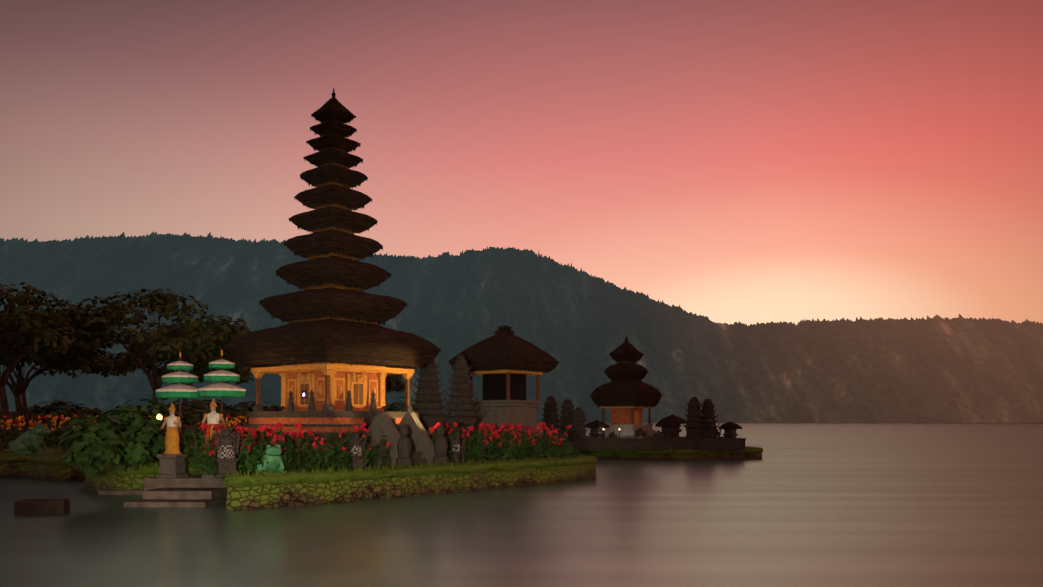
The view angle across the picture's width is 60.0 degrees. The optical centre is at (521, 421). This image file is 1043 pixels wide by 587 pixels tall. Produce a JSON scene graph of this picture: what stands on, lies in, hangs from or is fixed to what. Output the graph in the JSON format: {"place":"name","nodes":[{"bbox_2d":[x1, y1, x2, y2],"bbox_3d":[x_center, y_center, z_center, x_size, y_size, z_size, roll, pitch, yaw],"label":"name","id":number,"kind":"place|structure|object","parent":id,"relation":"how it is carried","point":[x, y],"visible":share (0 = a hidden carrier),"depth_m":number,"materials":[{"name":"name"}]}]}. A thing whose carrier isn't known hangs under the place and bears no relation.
{"place":"outdoors","nodes":[
{"label":"outdoors","id":0,"kind":"place"},
{"bbox_2d":[0,431,200,480],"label":"shore ground","id":1,"kind":"structure","parent":0,"point":[53,466],"depth_m":41.65,"materials":[{"name":"green plant"}]},
{"bbox_2d":[9,424,51,453],"bbox_3d":[-24.148,0.869,44.456,1.807,1.534,1.547,0,0,1],"label":"frog","id":2,"kind":"object","parent":1,"relation":"on","point":[30,441],"visible":1,"depth_m":44.08,"materials":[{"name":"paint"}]},
{"bbox_2d":[1,341,71,437],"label":"tree trunk","id":3,"kind":"object","parent":1,"relation":"on","point":[16,389],"visible":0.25,"depth_m":84.09,"materials":[{"name":"brown plant"}]},
{"bbox_2d":[0,316,103,378],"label":"tree","id":4,"kind":"object","parent":3,"relation":"on","point":[86,367],"visible":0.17,"depth_m":80.67,"materials":[{"name":"green plant"}]},
{"bbox_2d":[0,302,84,440],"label":"tree trunk","id":5,"kind":"object","parent":1,"relation":"on","point":[16,360],"visible":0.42,"depth_m":71.99,"materials":[{"name":"brown plant"}]},
{"bbox_2d":[0,282,113,360],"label":"tree","id":6,"kind":"object","parent":5,"relation":"attached to","point":[47,330],"visible":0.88,"depth_m":70.71,"materials":[{"name":"green plant"}]},
{"bbox_2d":[0,431,94,446],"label":"shore hedge","id":7,"kind":"object","parent":1,"relation":"on","point":[54,441],"depth_m":55.83,"materials":[{"name":"green plant"}]},
{"bbox_2d":[0,432,103,450],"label":"shrubs","id":8,"kind":"object","parent":1,"relation":"on","point":[2,446],"visible":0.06,"depth_m":47.82,"materials":[{"name":"green plant"}]},
{"bbox_2d":[12,359,98,431],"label":"tree trunk","id":9,"kind":"object","parent":1,"relation":"on","point":[23,398],"visible":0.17,"depth_m":100.11,"materials":[{"name":"brown plant"}]},
{"bbox_2d":[1,310,132,376],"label":"tree","id":10,"kind":"object","parent":9,"relation":"on","point":[104,358],"visible":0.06,"depth_m":102.82,"materials":[{"name":"green plant"}]},
{"bbox_2d":[0,415,246,445],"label":"garden flowers","id":11,"kind":"object","parent":1,"relation":"on","point":[6,427],"visible":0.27,"depth_m":61.38,"materials":[{"name":"orange plant"}]},
{"bbox_2d":[41,303,230,408],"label":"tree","id":12,"kind":"object","parent":1,"relation":"on","point":[155,383],"visible":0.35,"depth_m":76.66,"materials":[{"name":"brown plant"}]},
{"bbox_2d":[22,288,256,367],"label":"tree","id":13,"kind":"object","parent":12,"relation":"on","point":[95,318],"visible":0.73,"depth_m":74.07,"materials":[{"name":"green plant"}]},
{"bbox_2d":[121,357,232,405],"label":"tree branches","id":14,"kind":"object","parent":1,"relation":"on","point":[185,401],"visible":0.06,"depth_m":95.85,"materials":[{"name":"brown plant"}]},
{"bbox_2d":[94,323,259,384],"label":"tree","id":15,"kind":"object","parent":14,"relation":"on","point":[115,367],"visible":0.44,"depth_m":93.04,"materials":[{"name":"green plant"}]},
{"bbox_2d":[129,404,447,439],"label":"shore shrubs","id":16,"kind":"object","parent":1,"relation":"on","point":[193,413],"visible":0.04,"depth_m":62.09,"materials":[{"name":"green plant"}]},
{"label":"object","id":17,"kind":"object","parent":1,"relation":"on","visible":0},
{"bbox_2d":[385,374,411,392],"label":"tree foliage","id":18,"kind":"object","parent":17,"relation":"on","point":[394,383],"depth_m":122.46,"materials":[{"name":"green plant"}]},
{"bbox_2d":[0,398,283,433],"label":"shrubs","id":19,"kind":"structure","parent":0,"point":[36,411],"depth_m":116.70,"materials":[{"name":"green plant"}]},
{"bbox_2d":[83,452,597,509],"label":"grass","id":20,"kind":"structure","parent":0,"point":[291,487],"depth_m":31.66,"materials":[{"name":"plant"}]},
{"bbox_2d":[91,407,197,462],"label":"shrubs","id":21,"kind":"object","parent":20,"relation":"on","point":[164,415],"visible":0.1,"depth_m":35.93,"materials":[{"name":"green plant"}]},
{"bbox_2d":[98,474,226,506],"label":"landing steps","id":22,"kind":"structure","parent":20,"relation":"on","point":[194,490],"depth_m":28.84,"materials":[{"name":"stone"}]},
{"bbox_2d":[156,403,187,477],"bbox_3d":[-11.999,0.633,31.043,0.750,2.566,0.750,0,0,11],"label":"statue","id":23,"kind":"object","parent":22,"relation":"on","point":[171,461],"visible":1,"depth_m":30.88,"materials":[{"name":"stone"}]},
{"bbox_2d":[156,351,203,451],"bbox_3d":[-11.992,-0.284,31.743,1.616,4.400,1.616,0,0,1],"label":"parasol","id":24,"kind":"object","parent":22,"relation":"on","point":[180,390],"visible":0.98,"depth_m":31.32,"materials":[{"name":"green fabric"}]},
{"bbox_2d":[202,398,224,477],"bbox_3d":[-10.550,0.564,30.929,0.769,2.703,0.750,0,0,-19],"label":"statue","id":25,"kind":"object","parent":22,"relation":"on","point":[213,417],"visible":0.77,"depth_m":30.79,"materials":[{"name":"stone"}]},
{"bbox_2d":[197,350,245,428],"bbox_3d":[-10.493,-0.309,31.628,1.616,4.450,1.616,0,0,1],"label":"parasol","id":26,"kind":"object","parent":22,"relation":"on","point":[221,389],"visible":0.98,"depth_m":31.21,"materials":[{"name":"green fabric"}]},
{"bbox_2d":[160,424,265,459],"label":"shrubs by statues","id":27,"kind":"object","parent":20,"relation":"on","point":[184,447],"visible":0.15,"depth_m":33.44,"materials":[{"name":"green plant"}]},
{"bbox_2d":[212,427,240,475],"bbox_3d":[-8.802,0.891,26.971,0.776,1.450,0.616,0,0,-24],"label":"statue","id":28,"kind":"object","parent":20,"relation":"on","point":[228,441],"visible":0.94,"depth_m":26.82,"materials":[{"name":"stone"}]},
{"bbox_2d":[54,395,414,475],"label":"shrubs","id":29,"kind":"object","parent":20,"relation":"on","point":[131,444],"visible":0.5,"depth_m":30.43,"materials":[{"name":"green plant"}]},
{"bbox_2d":[256,444,286,473],"bbox_3d":[-7.741,1.172,27.972,0.920,0.928,1.090,0,0,-35],"label":"frog","id":30,"kind":"object","parent":20,"relation":"on","point":[272,457],"visible":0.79,"depth_m":27.73,"materials":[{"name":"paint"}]},
{"bbox_2d":[222,87,448,466],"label":"pagoda temple","id":31,"kind":"structure","parent":20,"relation":"on","point":[334,352],"depth_m":34.52,"materials":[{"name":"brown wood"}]},
{"bbox_2d":[185,422,488,475],"bbox_3d":[-6.590,0.814,32.460,4.483,1.608,12.904,0,0,39],"label":"canna bed","id":32,"kind":"object","parent":20,"relation":"on","point":[296,456],"visible":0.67,"depth_m":29.86,"materials":[{"name":"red plant"}]},
{"bbox_2d":[346,432,366,467],"bbox_3d":[-5.657,0.991,30.923,0.671,1.250,0.531,0,0,-35],"label":"stone statue","id":33,"kind":"object","parent":20,"relation":"on","point":[356,443],"visible":0.98,"depth_m":30.79,"materials":[{"name":"stone"}]},
{"bbox_2d":[377,439,390,465],"bbox_3d":[-4.973,1.116,32.420,0.537,1.000,0.425,0,0,16],"label":"stone statue","id":34,"kind":"object","parent":20,"relation":"on","point":[380,457],"visible":0.67,"depth_m":32.32,"materials":[{"name":"stone"}]},
{"bbox_2d":[235,427,558,471],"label":"red flowers","id":35,"kind":"object","parent":20,"relation":"on","point":[248,465],"visible":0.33,"depth_m":30.23,"materials":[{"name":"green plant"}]},
{"bbox_2d":[410,354,480,450],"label":"conifer trees","id":36,"kind":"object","parent":20,"relation":"on","point":[428,406],"depth_m":37.61,"materials":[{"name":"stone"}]},
{"bbox_2d":[448,432,465,462],"bbox_3d":[-2.464,1.016,34.772,0.643,1.200,0.510,0,0,-27],"label":"stone statue","id":37,"kind":"object","parent":20,"relation":"on","point":[454,438],"visible":0.81,"depth_m":34.65,"materials":[{"name":"stone"}]},
{"bbox_2d":[458,422,463,462],"bbox_3d":[-2.303,0.826,34.153,0.140,1.580,0.180,0,0,38],"label":"floodlight pole","id":38,"kind":"object","parent":20,"relation":"on","point":[460,423],"visible":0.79,"depth_m":34.13,"materials":[{"name":"black metal"}]},
{"bbox_2d":[474,434,487,460],"bbox_3d":[-1.658,1.066,36.427,0.592,1.100,0.479,0,0,1],"label":"stone statue","id":39,"kind":"object","parent":20,"relation":"on","point":[484,448],"visible":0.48,"depth_m":36.34,"materials":[{"name":"stone"}]},
{"bbox_2d":[448,325,558,437],"bbox_3d":[-0.818,-1.508,43.633,3.865,6.247,3.874,0,0,38],"label":"shrine","id":40,"kind":"object","parent":20,"relation":"on","point":[504,361],"visible":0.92,"depth_m":42.79,"materials":[{"name":"brown plant"}]},
{"bbox_2d":[465,422,580,460],"bbox_3d":[-0.482,0.815,39.093,3.655,1.606,7.138,0,0,42],"label":"canna bed","id":41,"kind":"object","parent":20,"relation":"on","point":[524,446],"visible":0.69,"depth_m":38.61,"materials":[{"name":"red plant"}]},
{"bbox_2d":[553,428,564,456],"bbox_3d":[1.644,0.966,41.213,0.696,1.300,0.552,0,0,8],"label":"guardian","id":42,"kind":"object","parent":20,"relation":"on","point":[560,434],"visible":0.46,"depth_m":41.13,"materials":[{"name":"stone"}]},
{"bbox_2d":[0,423,1042,586],"bbox_3d":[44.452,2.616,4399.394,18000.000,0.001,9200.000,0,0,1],"label":"lake water","id":43,"kind":"structure","parent":0,"point":[879,505],"depth_m":22.07,"materials":[{"name":"grey liquid"}]},
{"bbox_2d":[14,498,69,513],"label":"stone block","id":44,"kind":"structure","parent":43,"relation":"in","point":[34,506],"depth_m":25.65,"materials":[{"name":"stone"}]},
{"bbox_2d":[0,232,1042,422],"bbox_3d":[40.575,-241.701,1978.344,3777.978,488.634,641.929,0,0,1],"label":"forested hills","id":45,"kind":"structure","parent":0,"point":[577,324],"depth_m":2065.95,"materials":[{"name":"green plant"}]},
{"bbox_2d":[0,0,1042,325],"label":"sky","id":46,"kind":"structure","parent":0,"point":[748,162],"materials":[{"name":"pink"}]},
{"bbox_2d":[608,432,617,437],"bbox_3d":[6.214,1.296,61.361,0.643,1.200,0.510,0,0,-29],"label":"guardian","id":47,"kind":"object","parent":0,"point":[611,435],"visible":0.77,"depth_m":61.30,"materials":[{"name":"stone"}]},
{"bbox_2d":[567,445,763,459],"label":"small island","id":48,"kind":"structure","parent":0,"point":[750,452],"depth_m":61.76,"materials":[{"name":"plant"}]},
{"bbox_2d":[585,334,661,437],"bbox_3d":[7.500,-2.152,64.546,4.800,8.135,4.800,0,0,38],"label":"small pagoda","id":49,"kind":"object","parent":48,"relation":"on","point":[626,394],"visible":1,"depth_m":63.71,"materials":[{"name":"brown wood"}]},
{"bbox_2d":[540,395,718,449],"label":"trees","id":50,"kind":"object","parent":48,"relation":"on","point":[699,425],"depth_m":61.57,"materials":[{"name":"plant"}]},
{"bbox_2d":[634,427,646,437],"bbox_3d":[8.116,1.146,61.443,0.804,1.500,0.638,0,0,-29],"label":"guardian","id":51,"kind":"object","parent":48,"relation":"on","point":[640,433],"visible":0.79,"depth_m":61.38,"materials":[{"name":"stone"}]},
{"bbox_2d":[568,437,745,449],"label":"island wall","id":52,"kind":"structure","parent":48,"relation":"on","point":[720,443],"depth_m":60.90,"materials":[{"name":"stone"}]},
{"bbox_2d":[653,430,663,437],"bbox_3d":[9.314,1.246,61.330,0.697,1.300,0.552,0,0,-29],"label":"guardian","id":53,"kind":"object","parent":48,"relation":"on","point":[658,434],"visible":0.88,"depth_m":61.29,"materials":[{"name":"stone"}]},
{"bbox_2d":[585,414,741,437],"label":"small shrines","id":54,"kind":"object","parent":48,"relation":"on","point":[670,425],"visible":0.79,"depth_m":62.44,"materials":[{"name":"wood"}]},
{"bbox_2d":[715,428,720,437],"bbox_3d":[13.533,1.096,63.088,0.858,1.600,0.680,0,0,-29],"label":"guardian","id":55,"kind":"object","parent":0,"point":[717,434],"visible":0.27,"depth_m":63.01,"materials":[{"name":"stone"}]}
]}

